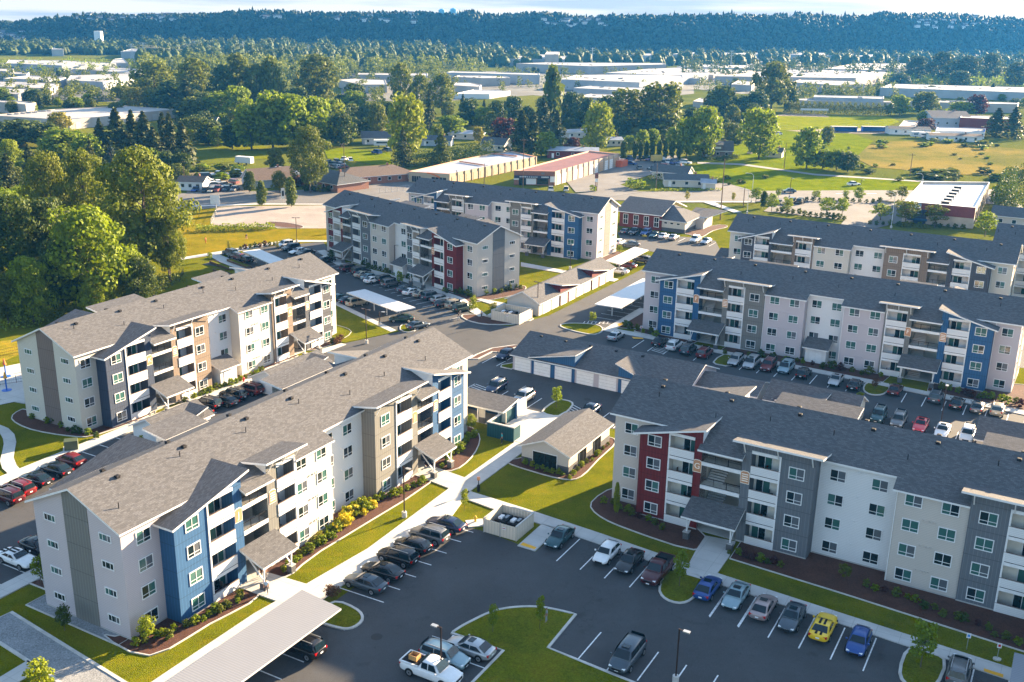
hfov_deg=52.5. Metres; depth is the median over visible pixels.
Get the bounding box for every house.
[176,174,211,190]
[240,165,295,188]
[361,129,390,144]
[420,134,454,146]
[447,130,485,139]
[480,136,511,151]
[546,145,598,157]
[561,127,586,137]
[606,135,623,145]
[651,163,694,179]
[662,172,709,187]
[702,139,733,157]
[991,205,1023,225]
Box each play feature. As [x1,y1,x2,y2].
[1,359,10,377]
[2,372,11,391]
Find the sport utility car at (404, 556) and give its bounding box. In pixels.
[376,543,419,568]
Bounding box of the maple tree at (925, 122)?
[916,118,937,128]
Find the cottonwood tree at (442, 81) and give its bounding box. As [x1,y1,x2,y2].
[425,72,457,113]
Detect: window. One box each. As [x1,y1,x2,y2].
[24,348,31,354]
[26,367,34,374]
[29,386,36,392]
[31,405,39,411]
[43,512,55,523]
[47,538,58,549]
[50,565,62,576]
[54,591,65,601]
[60,357,68,364]
[62,377,70,383]
[65,396,73,403]
[67,415,75,422]
[79,357,90,369]
[81,376,92,388]
[84,396,94,408]
[86,415,97,427]
[98,532,111,543]
[101,559,114,571]
[104,586,117,598]
[108,613,120,624]
[110,352,121,364]
[112,372,123,384]
[114,391,125,403]
[116,409,126,421]
[135,525,150,545]
[138,552,153,573]
[141,579,156,600]
[143,605,158,625]
[184,513,198,533]
[186,540,200,559]
[189,566,203,586]
[191,592,205,611]
[195,325,203,336]
[196,343,205,354]
[198,361,206,371]
[199,378,207,389]
[218,313,225,323]
[219,330,227,340]
[220,347,228,354]
[245,310,252,319]
[246,326,253,336]
[247,342,254,352]
[248,359,255,369]
[260,305,267,313]
[261,320,268,330]
[262,337,269,346]
[263,353,270,363]
[295,457,306,471]
[296,479,307,495]
[298,502,308,519]
[299,526,309,542]
[316,447,325,460]
[316,468,326,484]
[318,491,327,507]
[319,514,328,530]
[322,284,328,293]
[323,300,329,309]
[324,315,330,324]
[324,330,330,339]
[331,454,333,466]
[332,477,334,488]
[342,421,351,436]
[343,444,352,459]
[344,466,353,481]
[345,487,353,502]
[363,245,367,251]
[372,235,376,241]
[381,412,389,426]
[381,434,389,448]
[382,250,386,257]
[382,455,390,470]
[382,476,390,491]
[401,228,405,234]
[401,240,405,247]
[407,232,411,239]
[407,245,411,252]
[407,258,411,264]
[412,176,420,181]
[447,243,452,250]
[447,256,452,263]
[447,269,452,276]
[447,283,452,290]
[454,374,460,386]
[454,394,460,406]
[454,414,460,426]
[454,433,460,443]
[467,245,472,252]
[467,258,472,265]
[467,272,472,279]
[467,285,472,292]
[468,204,473,209]
[479,205,484,210]
[495,205,500,210]
[495,216,500,222]
[512,209,518,214]
[512,220,517,226]
[514,176,554,184]
[567,239,573,244]
[567,250,573,256]
[568,215,574,221]
[568,227,574,233]
[585,251,591,256]
[586,216,592,221]
[586,228,592,233]
[586,239,591,245]
[621,487,634,500]
[622,465,635,478]
[623,213,627,223]
[623,444,636,457]
[625,421,638,435]
[633,215,638,224]
[643,216,648,225]
[643,501,657,514]
[645,479,658,492]
[646,456,660,470]
[647,434,661,447]
[648,320,656,327]
[649,305,657,313]
[650,290,658,298]
[651,276,659,283]
[654,217,658,227]
[661,325,669,333]
[662,310,670,318]
[663,295,671,303]
[664,280,672,288]
[733,248,740,254]
[734,235,741,241]
[743,251,750,257]
[744,238,751,244]
[745,340,754,348]
[747,324,756,332]
[748,309,757,317]
[749,293,759,301]
[765,343,775,351]
[767,327,776,335]
[768,312,778,320]
[770,296,779,304]
[780,537,796,552]
[783,514,799,529]
[784,346,794,354]
[785,490,802,505]
[786,331,796,339]
[788,315,797,323]
[788,466,804,481]
[789,299,799,307]
[808,331,818,337]
[810,315,820,324]
[812,299,821,308]
[816,260,823,266]
[817,247,825,253]
[821,539,837,554]
[823,516,840,530]
[826,492,843,507]
[828,334,838,343]
[829,318,840,327]
[829,351,836,358]
[829,468,846,483]
[831,302,841,311]
[833,262,841,269]
[835,249,843,255]
[843,356,853,365]
[845,340,855,349]
[847,324,857,333]
[849,308,859,316]
[853,263,862,269]
[855,250,863,256]
[861,550,878,565]
[863,360,874,368]
[864,526,882,541]
[865,343,876,352]
[867,327,878,336]
[868,502,885,517]
[869,311,880,319]
[871,478,888,493]
[872,265,880,272]
[873,252,882,258]
[887,269,895,276]
[888,256,897,262]
[894,566,911,582]
[897,542,915,557]
[900,517,919,533]
[904,494,922,508]
[929,576,948,592]
[933,551,952,567]
[937,526,956,542]
[941,502,959,517]
[965,586,985,602]
[966,378,978,387]
[969,361,981,370]
[969,561,989,578]
[972,344,984,353]
[974,280,983,287]
[974,536,994,552]
[975,327,987,336]
[976,266,985,273]
[978,510,998,526]
[993,379,1005,388]
[995,281,1004,288]
[995,362,1007,371]
[997,267,1007,274]
[998,345,1010,354]
[1001,327,1013,337]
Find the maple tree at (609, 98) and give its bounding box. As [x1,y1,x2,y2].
[594,95,624,116]
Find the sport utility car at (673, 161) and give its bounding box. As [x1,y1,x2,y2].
[669,159,679,163]
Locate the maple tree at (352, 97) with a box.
[339,89,367,106]
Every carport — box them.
[166,590,340,681]
[242,249,283,263]
[347,289,415,314]
[595,278,644,315]
[607,247,647,266]
[1009,652,1023,681]
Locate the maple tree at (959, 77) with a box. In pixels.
[943,70,972,85]
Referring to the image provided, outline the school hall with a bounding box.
[923,110,970,127]
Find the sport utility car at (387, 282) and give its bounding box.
[380,277,401,287]
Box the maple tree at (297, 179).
[292,174,302,184]
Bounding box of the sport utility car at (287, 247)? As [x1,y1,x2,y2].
[281,242,300,251]
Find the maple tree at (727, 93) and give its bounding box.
[703,85,742,116]
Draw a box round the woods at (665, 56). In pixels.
[495,45,1023,66]
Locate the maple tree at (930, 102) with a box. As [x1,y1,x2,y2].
[911,91,942,111]
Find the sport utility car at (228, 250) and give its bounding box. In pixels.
[222,247,237,256]
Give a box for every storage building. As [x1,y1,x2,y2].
[409,151,536,181]
[514,151,618,184]
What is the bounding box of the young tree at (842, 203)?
[835,197,849,212]
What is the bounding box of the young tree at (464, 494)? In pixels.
[460,488,468,504]
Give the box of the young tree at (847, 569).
[838,563,851,579]
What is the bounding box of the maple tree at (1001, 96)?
[997,94,1006,99]
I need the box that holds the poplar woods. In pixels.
[134,34,504,67]
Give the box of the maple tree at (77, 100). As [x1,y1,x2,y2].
[69,97,84,107]
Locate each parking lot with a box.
[0,393,267,583]
[202,242,333,268]
[244,527,1008,681]
[323,232,1023,442]
[764,200,901,227]
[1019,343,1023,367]
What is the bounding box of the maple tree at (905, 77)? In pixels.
[887,73,913,83]
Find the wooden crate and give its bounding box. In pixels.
[409,651,420,661]
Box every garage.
[128,399,214,441]
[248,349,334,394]
[695,371,769,399]
[715,247,728,256]
[762,378,868,419]
[973,415,1023,443]
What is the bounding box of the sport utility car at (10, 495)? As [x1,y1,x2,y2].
[0,484,25,506]
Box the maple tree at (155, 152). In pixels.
[145,147,160,160]
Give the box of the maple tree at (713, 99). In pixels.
[703,94,725,114]
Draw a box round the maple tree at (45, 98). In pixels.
[42,95,51,105]
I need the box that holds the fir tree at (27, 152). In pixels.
[19,144,36,184]
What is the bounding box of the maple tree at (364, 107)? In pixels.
[360,101,377,116]
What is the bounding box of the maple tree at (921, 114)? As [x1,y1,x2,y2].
[916,110,927,120]
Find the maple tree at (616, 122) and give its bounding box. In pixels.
[603,117,622,134]
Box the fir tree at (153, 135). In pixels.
[145,126,171,162]
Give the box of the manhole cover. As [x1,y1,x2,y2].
[371,633,382,639]
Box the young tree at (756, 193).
[749,187,764,202]
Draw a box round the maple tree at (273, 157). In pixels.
[263,147,285,166]
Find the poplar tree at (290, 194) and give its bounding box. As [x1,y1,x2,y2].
[285,176,297,206]
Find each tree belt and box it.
[0,60,385,101]
[681,53,1022,80]
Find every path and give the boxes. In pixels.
[0,391,24,403]
[0,399,13,404]
[0,425,18,472]
[0,661,35,681]
[181,240,326,258]
[210,253,250,269]
[697,162,921,181]
[705,202,739,212]
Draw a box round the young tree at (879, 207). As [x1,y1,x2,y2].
[868,202,893,219]
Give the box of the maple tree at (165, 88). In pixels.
[145,79,198,112]
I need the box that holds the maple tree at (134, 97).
[120,87,143,106]
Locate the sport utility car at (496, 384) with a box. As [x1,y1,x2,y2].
[484,376,507,393]
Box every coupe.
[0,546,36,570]
[808,611,837,641]
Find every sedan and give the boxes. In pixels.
[18,470,53,488]
[18,535,39,556]
[39,461,73,477]
[191,186,198,191]
[215,394,239,407]
[222,185,231,190]
[227,251,240,256]
[230,185,239,190]
[231,253,244,258]
[236,255,253,262]
[288,247,306,254]
[295,248,315,254]
[319,256,335,262]
[329,164,337,168]
[335,293,351,301]
[337,295,352,303]
[343,571,388,595]
[353,270,374,277]
[359,272,376,279]
[360,559,405,582]
[363,275,375,283]
[388,313,413,322]
[395,284,417,291]
[401,287,418,295]
[405,320,429,329]
[411,289,425,297]
[425,514,466,534]
[433,298,446,307]
[447,634,496,662]
[544,524,575,548]
[581,402,601,411]
[607,330,624,341]
[614,267,629,274]
[616,261,637,268]
[619,228,629,234]
[621,240,639,246]
[649,231,660,237]
[651,336,668,346]
[658,232,669,238]
[668,233,679,240]
[692,574,721,600]
[700,237,711,244]
[721,580,750,609]
[749,593,777,620]
[777,600,806,631]
[782,188,795,192]
[827,372,844,386]
[846,378,863,391]
[847,181,860,185]
[887,383,903,396]
[911,416,929,432]
[933,421,950,436]
[948,396,965,410]
[969,400,985,413]
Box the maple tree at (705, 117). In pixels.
[688,105,724,157]
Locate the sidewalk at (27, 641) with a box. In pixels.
[0,613,119,681]
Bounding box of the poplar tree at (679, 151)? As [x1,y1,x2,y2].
[676,140,681,160]
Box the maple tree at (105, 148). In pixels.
[99,144,117,160]
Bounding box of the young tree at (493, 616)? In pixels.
[488,603,498,625]
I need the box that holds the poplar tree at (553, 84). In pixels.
[542,63,564,122]
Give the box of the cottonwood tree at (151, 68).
[125,60,177,94]
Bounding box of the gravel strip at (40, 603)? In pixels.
[27,595,117,640]
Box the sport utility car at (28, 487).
[1,477,36,495]
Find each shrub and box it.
[43,417,49,423]
[70,425,78,433]
[75,428,82,433]
[84,428,91,435]
[92,431,99,437]
[130,636,140,645]
[151,629,160,638]
[157,628,166,636]
[162,628,174,640]
[170,623,177,630]
[182,618,190,627]
[189,617,199,625]
[190,613,200,622]
[195,166,204,170]
[196,163,210,169]
[200,615,206,621]
[201,388,208,394]
[203,609,212,616]
[206,385,213,392]
[210,601,217,613]
[212,171,230,179]
[212,382,219,389]
[214,163,232,169]
[214,603,225,613]
[221,599,230,607]
[227,378,234,385]
[229,169,241,176]
[231,165,245,169]
[234,589,244,598]
[292,555,298,562]
[302,184,308,190]
[306,546,313,552]
[309,536,318,543]
[314,538,321,545]
[316,185,322,191]
[318,535,326,544]
[325,524,333,531]
[330,531,336,538]
[331,522,339,531]
[333,520,342,530]
[338,516,349,527]
[340,506,352,515]
[341,505,353,515]
[342,512,354,524]
[349,504,359,515]
[351,504,361,515]
[360,496,371,507]
[360,500,375,512]
[360,507,368,514]
[372,494,380,501]
[372,500,377,508]
[379,491,385,499]
[389,487,398,496]
[397,486,405,493]
[416,478,423,485]
[420,475,427,483]
[458,444,464,451]
[470,429,478,437]
[522,458,528,464]
[579,461,584,466]
[594,449,599,455]
[600,495,607,503]
[623,504,633,511]
[626,321,633,328]
[627,508,634,515]
[634,512,642,518]
[645,514,651,520]
[647,327,653,333]
[651,329,659,335]
[651,518,658,524]
[658,523,665,529]
[735,547,741,555]
[741,550,748,558]
[748,552,756,559]
[755,552,765,562]
[757,349,765,357]
[763,558,771,563]
[769,555,778,564]
[777,560,784,567]
[828,360,836,368]
[835,362,846,369]
[856,163,866,168]
[859,168,876,173]
[862,578,869,586]
[863,365,875,373]
[870,583,879,591]
[875,143,887,147]
[878,139,888,143]
[881,585,887,591]
[891,586,901,596]
[903,220,909,226]
[907,167,922,173]
[910,594,921,602]
[912,171,934,177]
[917,142,929,146]
[919,599,929,609]
[926,174,935,179]
[930,168,949,175]
[931,602,938,609]
[934,174,947,179]
[938,381,945,388]
[938,608,947,616]
[941,138,953,142]
[944,383,952,390]
[946,167,959,173]
[946,172,963,177]
[953,611,961,619]
[959,611,970,621]
[960,388,969,395]
[961,143,970,146]
[966,389,975,396]
[972,140,992,145]
[974,145,988,149]
[975,619,981,625]
[976,167,994,173]
[981,391,987,398]
[985,621,992,630]
[987,175,999,180]
[988,391,995,398]
[990,631,998,636]
[997,394,1004,401]
[1001,395,1012,403]
[1001,630,1012,639]
[1012,636,1023,645]
[1015,398,1023,407]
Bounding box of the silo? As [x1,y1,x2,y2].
[94,31,103,41]
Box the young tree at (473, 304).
[468,294,477,308]
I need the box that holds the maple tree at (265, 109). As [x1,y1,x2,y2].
[249,89,291,147]
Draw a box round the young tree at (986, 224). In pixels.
[973,211,999,236]
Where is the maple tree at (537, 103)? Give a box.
[535,96,542,108]
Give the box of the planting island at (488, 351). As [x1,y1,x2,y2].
[472,345,516,357]
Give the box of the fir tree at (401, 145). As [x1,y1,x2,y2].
[388,127,417,166]
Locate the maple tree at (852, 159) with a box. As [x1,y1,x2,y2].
[835,151,859,171]
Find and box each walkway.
[239,572,311,602]
[415,465,467,488]
[478,298,505,316]
[517,524,554,550]
[521,262,617,281]
[684,536,734,578]
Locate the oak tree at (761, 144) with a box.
[735,107,783,159]
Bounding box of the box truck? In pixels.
[650,155,664,162]
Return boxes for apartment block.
[11,252,338,432]
[24,327,472,639]
[322,190,523,296]
[406,177,620,259]
[610,374,1023,618]
[642,248,1023,392]
[728,213,1022,295]
[993,223,1023,296]
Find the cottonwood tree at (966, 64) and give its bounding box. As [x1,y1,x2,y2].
[952,56,985,79]
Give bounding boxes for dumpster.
[494,513,513,524]
[506,516,524,526]
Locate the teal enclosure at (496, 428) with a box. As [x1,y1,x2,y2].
[487,397,526,441]
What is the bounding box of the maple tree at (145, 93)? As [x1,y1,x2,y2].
[141,89,161,106]
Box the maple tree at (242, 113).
[229,103,273,149]
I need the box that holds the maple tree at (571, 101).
[561,91,581,118]
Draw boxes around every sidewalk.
[0,343,345,485]
[0,567,42,598]
[0,613,119,681]
[152,441,521,681]
[192,203,321,206]
[317,250,486,316]
[336,302,395,331]
[467,491,1011,680]
[603,308,1023,414]
[677,201,749,201]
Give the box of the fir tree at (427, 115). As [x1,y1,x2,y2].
[422,89,435,129]
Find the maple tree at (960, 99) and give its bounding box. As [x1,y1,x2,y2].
[955,97,964,100]
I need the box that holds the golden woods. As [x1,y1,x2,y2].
[136,50,485,78]
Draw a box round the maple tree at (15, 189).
[9,185,32,223]
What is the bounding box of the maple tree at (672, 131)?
[665,127,677,149]
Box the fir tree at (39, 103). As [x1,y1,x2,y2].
[36,94,45,107]
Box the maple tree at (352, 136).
[340,125,356,142]
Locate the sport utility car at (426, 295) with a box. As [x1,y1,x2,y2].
[420,290,439,300]
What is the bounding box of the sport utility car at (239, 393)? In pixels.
[218,386,248,400]
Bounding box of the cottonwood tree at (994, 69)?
[980,52,1003,81]
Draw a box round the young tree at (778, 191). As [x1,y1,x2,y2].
[775,187,783,196]
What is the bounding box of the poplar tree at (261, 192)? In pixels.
[255,180,267,204]
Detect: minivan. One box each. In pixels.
[199,172,212,177]
[345,296,368,307]
[371,149,381,153]
[382,147,391,150]
[608,630,646,672]
[742,352,760,369]
[777,357,794,373]
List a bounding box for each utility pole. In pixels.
[340,143,346,175]
[520,139,527,180]
[720,159,724,219]
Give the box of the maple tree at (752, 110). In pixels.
[742,105,761,122]
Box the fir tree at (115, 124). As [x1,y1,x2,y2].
[100,106,135,158]
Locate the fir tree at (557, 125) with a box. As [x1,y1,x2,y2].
[546,110,566,144]
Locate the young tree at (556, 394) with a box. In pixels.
[551,386,562,407]
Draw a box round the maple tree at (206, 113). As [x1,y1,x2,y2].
[198,110,214,119]
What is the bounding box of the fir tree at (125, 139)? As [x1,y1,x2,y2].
[103,130,136,159]
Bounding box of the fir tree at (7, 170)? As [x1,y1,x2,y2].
[0,153,23,190]
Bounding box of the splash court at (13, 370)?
[0,363,23,391]
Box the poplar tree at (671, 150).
[669,141,674,157]
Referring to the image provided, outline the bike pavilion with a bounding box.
[517,408,613,473]
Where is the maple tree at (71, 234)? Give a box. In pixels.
[44,204,135,309]
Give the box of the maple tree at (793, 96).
[783,80,799,110]
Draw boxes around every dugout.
[830,126,856,131]
[861,126,884,130]
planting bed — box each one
[12,409,154,435]
[32,579,43,587]
[106,583,256,653]
[179,355,296,401]
[260,475,429,575]
[268,222,302,227]
[298,341,331,349]
[424,426,478,469]
[434,286,525,300]
[462,314,531,323]
[509,438,614,478]
[591,489,704,548]
[602,251,621,259]
[619,313,642,327]
[635,328,697,342]
[686,225,726,236]
[722,347,888,381]
[731,542,1023,649]
[928,380,1023,409]
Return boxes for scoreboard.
[801,108,828,113]
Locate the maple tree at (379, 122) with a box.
[366,102,387,130]
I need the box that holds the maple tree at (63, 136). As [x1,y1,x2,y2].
[34,126,84,154]
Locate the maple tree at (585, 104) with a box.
[580,97,593,115]
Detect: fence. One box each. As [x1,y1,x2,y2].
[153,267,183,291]
[210,203,216,222]
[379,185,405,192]
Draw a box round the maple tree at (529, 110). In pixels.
[522,105,535,120]
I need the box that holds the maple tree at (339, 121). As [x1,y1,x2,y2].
[326,110,357,146]
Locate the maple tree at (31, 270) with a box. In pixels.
[5,255,59,323]
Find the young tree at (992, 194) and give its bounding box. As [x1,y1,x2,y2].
[988,185,1002,204]
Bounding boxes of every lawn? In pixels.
[0,202,1023,681]
[0,340,18,362]
[174,209,326,255]
[332,305,398,342]
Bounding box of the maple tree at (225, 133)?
[216,123,245,148]
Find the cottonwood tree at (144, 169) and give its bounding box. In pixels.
[89,144,201,267]
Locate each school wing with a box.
[935,127,985,138]
[959,115,1008,129]
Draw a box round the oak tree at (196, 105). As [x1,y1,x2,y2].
[178,96,209,117]
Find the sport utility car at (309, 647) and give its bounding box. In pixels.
[285,633,326,661]
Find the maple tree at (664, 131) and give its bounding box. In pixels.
[659,129,667,143]
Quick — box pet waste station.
[477,477,479,491]
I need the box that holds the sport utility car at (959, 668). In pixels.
[944,653,974,681]
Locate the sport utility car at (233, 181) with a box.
[226,178,239,183]
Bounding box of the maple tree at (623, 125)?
[617,120,626,133]
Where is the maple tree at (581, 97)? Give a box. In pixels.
[577,93,583,109]
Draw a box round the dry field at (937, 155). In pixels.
[857,141,1023,176]
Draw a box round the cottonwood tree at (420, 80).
[407,73,430,106]
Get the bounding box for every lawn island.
[326,603,360,626]
[401,324,412,331]
[455,607,628,681]
[502,363,512,367]
[544,400,571,414]
[561,323,601,333]
[661,570,699,601]
[715,355,730,364]
[864,383,887,393]
[902,649,942,681]
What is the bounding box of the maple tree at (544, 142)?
[533,131,558,156]
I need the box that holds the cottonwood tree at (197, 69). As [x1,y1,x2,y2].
[174,57,211,92]
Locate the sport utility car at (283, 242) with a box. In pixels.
[275,238,294,247]
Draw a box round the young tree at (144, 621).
[135,615,156,640]
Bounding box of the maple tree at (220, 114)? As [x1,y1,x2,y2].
[213,110,227,125]
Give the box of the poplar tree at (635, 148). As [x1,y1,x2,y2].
[632,140,638,160]
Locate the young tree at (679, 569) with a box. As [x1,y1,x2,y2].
[673,548,689,585]
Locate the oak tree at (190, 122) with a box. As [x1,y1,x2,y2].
[185,116,205,137]
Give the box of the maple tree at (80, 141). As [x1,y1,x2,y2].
[68,133,104,157]
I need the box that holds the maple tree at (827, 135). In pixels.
[819,126,834,142]
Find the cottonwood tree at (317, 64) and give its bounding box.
[291,53,340,99]
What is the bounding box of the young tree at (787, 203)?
[782,196,793,213]
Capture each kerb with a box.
[0,611,126,681]
[11,409,155,436]
[25,594,127,645]
[29,578,44,589]
[104,583,258,655]
[178,355,297,402]
[258,472,430,576]
[297,325,351,350]
[322,601,363,629]
[423,426,479,471]
[451,605,634,681]
[461,314,533,324]
[469,345,514,358]
[508,437,614,479]
[541,399,573,415]
[560,323,602,334]
[590,488,704,549]
[659,569,703,603]
[685,224,727,236]
[713,354,731,365]
[724,346,889,381]
[729,541,1023,651]
[863,382,888,395]
[898,647,945,681]
[927,379,1023,410]
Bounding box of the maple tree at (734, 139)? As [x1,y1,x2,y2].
[731,131,743,144]
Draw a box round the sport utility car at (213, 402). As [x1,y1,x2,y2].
[197,394,222,409]
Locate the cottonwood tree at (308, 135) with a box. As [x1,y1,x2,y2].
[285,124,331,191]
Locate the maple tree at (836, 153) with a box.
[825,148,848,169]
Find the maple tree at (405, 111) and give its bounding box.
[384,91,428,154]
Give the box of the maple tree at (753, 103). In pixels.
[745,102,762,112]
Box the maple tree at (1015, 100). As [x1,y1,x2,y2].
[1008,98,1023,108]
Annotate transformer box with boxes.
[63,437,80,451]
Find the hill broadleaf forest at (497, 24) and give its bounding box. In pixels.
[0,9,1023,57]
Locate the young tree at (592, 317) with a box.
[589,312,596,323]
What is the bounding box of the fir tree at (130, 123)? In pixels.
[125,109,139,146]
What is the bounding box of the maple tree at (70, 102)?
[61,99,75,108]
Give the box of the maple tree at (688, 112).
[679,107,697,120]
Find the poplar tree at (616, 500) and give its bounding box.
[613,482,619,512]
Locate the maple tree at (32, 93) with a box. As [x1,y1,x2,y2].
[24,89,43,101]
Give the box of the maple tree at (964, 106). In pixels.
[942,101,976,113]
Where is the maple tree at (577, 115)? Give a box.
[570,110,585,128]
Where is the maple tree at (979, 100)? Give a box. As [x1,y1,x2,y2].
[967,94,989,114]
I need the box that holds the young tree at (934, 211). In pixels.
[924,204,949,226]
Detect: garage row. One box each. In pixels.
[504,257,615,315]
[509,331,719,392]
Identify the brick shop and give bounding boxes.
[902,181,989,228]
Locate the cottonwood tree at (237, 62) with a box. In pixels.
[222,52,252,97]
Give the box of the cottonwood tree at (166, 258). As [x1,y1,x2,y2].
[148,200,186,281]
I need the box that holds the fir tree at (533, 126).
[517,111,545,155]
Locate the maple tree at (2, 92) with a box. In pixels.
[0,87,11,99]
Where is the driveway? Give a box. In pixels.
[702,183,749,190]
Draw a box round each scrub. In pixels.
[0,57,139,74]
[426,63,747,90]
[755,79,899,97]
[881,70,1023,86]
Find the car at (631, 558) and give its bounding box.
[614,547,644,573]
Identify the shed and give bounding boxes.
[467,387,518,424]
[700,177,716,189]
[766,146,784,157]
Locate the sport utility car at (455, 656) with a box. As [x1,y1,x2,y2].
[418,636,470,669]
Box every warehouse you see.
[0,69,13,77]
[0,81,58,95]
[0,100,35,112]
[0,106,175,128]
[3,75,66,85]
[6,60,115,72]
[6,88,27,100]
[9,72,29,77]
[51,47,63,55]
[67,73,133,89]
[74,67,143,74]
[111,58,127,67]
[120,49,136,58]
[339,79,386,92]
[357,73,427,82]
[446,71,539,83]
[454,75,509,85]
[454,82,481,91]
[454,90,509,98]
[509,54,565,65]
[516,62,665,73]
[545,52,558,61]
[560,74,683,89]
[573,86,645,94]
[584,94,646,103]
[606,67,708,83]
[627,53,650,61]
[672,52,757,56]
[677,65,753,69]
[689,78,700,83]
[692,68,755,80]
[693,98,705,107]
[714,69,890,83]
[731,80,754,90]
[789,98,893,108]
[790,52,872,61]
[791,79,864,92]
[813,95,883,101]
[825,63,905,73]
[879,84,1023,99]
[908,100,1018,112]
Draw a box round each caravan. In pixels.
[234,156,253,164]
[374,139,388,146]
[910,131,923,137]
[918,132,925,137]
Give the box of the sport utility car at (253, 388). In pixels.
[238,380,264,396]
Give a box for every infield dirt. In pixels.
[776,113,827,116]
[789,128,885,133]
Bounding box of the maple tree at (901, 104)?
[888,94,914,115]
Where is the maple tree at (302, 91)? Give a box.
[282,86,312,98]
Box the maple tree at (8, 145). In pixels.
[0,139,24,169]
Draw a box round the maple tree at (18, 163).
[12,160,24,174]
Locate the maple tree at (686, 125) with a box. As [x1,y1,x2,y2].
[675,116,698,157]
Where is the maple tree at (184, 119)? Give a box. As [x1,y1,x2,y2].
[178,117,187,123]
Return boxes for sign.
[210,195,219,207]
[281,188,284,198]
[595,173,597,190]
[966,633,970,649]
[993,643,1001,660]
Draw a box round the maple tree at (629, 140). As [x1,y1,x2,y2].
[625,135,634,152]
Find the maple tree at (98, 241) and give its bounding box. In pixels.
[84,212,130,268]
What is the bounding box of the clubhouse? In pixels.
[618,196,726,233]
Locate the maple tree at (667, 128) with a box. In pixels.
[659,115,674,129]
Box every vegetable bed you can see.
[209,260,232,269]
[213,268,231,273]
[227,258,251,267]
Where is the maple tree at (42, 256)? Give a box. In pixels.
[28,237,88,310]
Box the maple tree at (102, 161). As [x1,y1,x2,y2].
[92,159,108,177]
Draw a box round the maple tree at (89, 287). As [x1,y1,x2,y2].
[79,274,108,312]
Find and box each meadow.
[189,138,268,164]
[324,148,340,158]
[341,148,391,163]
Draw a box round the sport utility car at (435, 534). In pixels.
[408,522,450,546]
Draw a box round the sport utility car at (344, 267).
[339,262,356,272]
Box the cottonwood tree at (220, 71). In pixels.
[205,64,237,94]
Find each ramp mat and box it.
[520,542,536,548]
[984,668,1002,676]
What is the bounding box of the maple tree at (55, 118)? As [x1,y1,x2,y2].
[47,112,72,129]
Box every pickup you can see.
[210,181,216,186]
[212,185,223,191]
[399,649,462,681]
[628,227,641,235]
[640,551,675,585]
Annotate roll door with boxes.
[459,174,463,181]
[466,173,470,180]
[473,171,477,178]
[557,174,560,184]
[562,172,565,182]
[568,171,571,180]
[579,167,582,177]
[584,166,587,175]
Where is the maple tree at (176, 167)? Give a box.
[168,163,186,177]
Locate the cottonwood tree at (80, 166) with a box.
[49,147,110,211]
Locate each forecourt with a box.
[304,170,414,191]
[567,164,651,191]
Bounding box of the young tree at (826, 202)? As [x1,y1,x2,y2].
[820,197,836,210]
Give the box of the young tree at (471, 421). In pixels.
[466,413,476,429]
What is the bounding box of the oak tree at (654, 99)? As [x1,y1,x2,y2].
[638,81,684,130]
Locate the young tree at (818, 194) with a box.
[812,190,821,197]
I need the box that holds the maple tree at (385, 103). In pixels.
[381,101,395,122]
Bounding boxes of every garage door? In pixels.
[515,357,530,372]
[534,361,549,376]
[543,301,549,313]
[552,296,558,308]
[554,366,571,381]
[561,292,566,304]
[569,288,575,300]
[576,285,582,296]
[576,370,593,386]
[584,281,589,292]
[592,277,597,289]
[598,375,616,391]
[599,273,605,285]
[606,271,611,281]
[621,380,629,392]
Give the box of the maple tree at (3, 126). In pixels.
[0,121,17,143]
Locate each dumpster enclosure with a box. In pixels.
[483,504,533,540]
[491,304,532,324]
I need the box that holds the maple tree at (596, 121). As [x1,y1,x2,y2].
[581,100,615,148]
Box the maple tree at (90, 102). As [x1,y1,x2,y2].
[86,98,96,106]
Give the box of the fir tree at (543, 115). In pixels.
[536,97,553,131]
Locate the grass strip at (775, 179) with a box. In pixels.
[693,164,919,190]
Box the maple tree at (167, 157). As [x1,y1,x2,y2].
[156,150,175,169]
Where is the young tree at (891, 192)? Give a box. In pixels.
[885,190,896,196]
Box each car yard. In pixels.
[187,172,247,192]
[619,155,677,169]
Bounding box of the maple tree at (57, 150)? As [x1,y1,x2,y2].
[45,144,69,157]
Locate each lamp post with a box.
[361,308,369,343]
[402,466,410,517]
[430,623,441,659]
[672,628,690,681]
[941,384,948,420]
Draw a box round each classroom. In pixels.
[885,125,931,134]
[900,120,917,125]
[925,132,983,141]
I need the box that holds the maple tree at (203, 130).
[193,118,219,144]
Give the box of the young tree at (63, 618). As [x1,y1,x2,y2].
[54,603,71,630]
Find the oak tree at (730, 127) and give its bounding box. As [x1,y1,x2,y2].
[720,122,742,140]
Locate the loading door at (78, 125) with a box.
[75,122,80,128]
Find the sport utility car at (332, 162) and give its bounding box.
[325,161,337,165]
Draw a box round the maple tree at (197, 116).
[184,114,207,132]
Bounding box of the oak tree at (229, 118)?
[224,108,235,123]
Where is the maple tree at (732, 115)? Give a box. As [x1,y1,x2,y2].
[724,104,741,123]
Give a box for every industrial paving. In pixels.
[0,63,131,101]
[341,71,693,100]
[694,61,885,93]
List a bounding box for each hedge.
[0,315,43,330]
[18,302,86,325]
[140,268,186,292]
[195,222,275,231]
[390,139,494,167]
[625,177,646,188]
[646,173,720,182]
[649,187,721,190]
[699,154,739,160]
[783,100,891,115]
[1007,185,1023,207]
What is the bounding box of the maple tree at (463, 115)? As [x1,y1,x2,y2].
[455,112,470,127]
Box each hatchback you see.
[55,451,86,467]
[200,186,208,191]
[337,164,348,168]
[393,535,432,555]
[495,347,513,360]
[592,539,621,564]
[795,367,811,379]
[844,624,872,656]
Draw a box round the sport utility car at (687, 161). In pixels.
[680,159,691,163]
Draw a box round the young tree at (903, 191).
[895,186,908,199]
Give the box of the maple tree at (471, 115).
[463,108,474,125]
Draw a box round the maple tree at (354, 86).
[342,83,368,99]

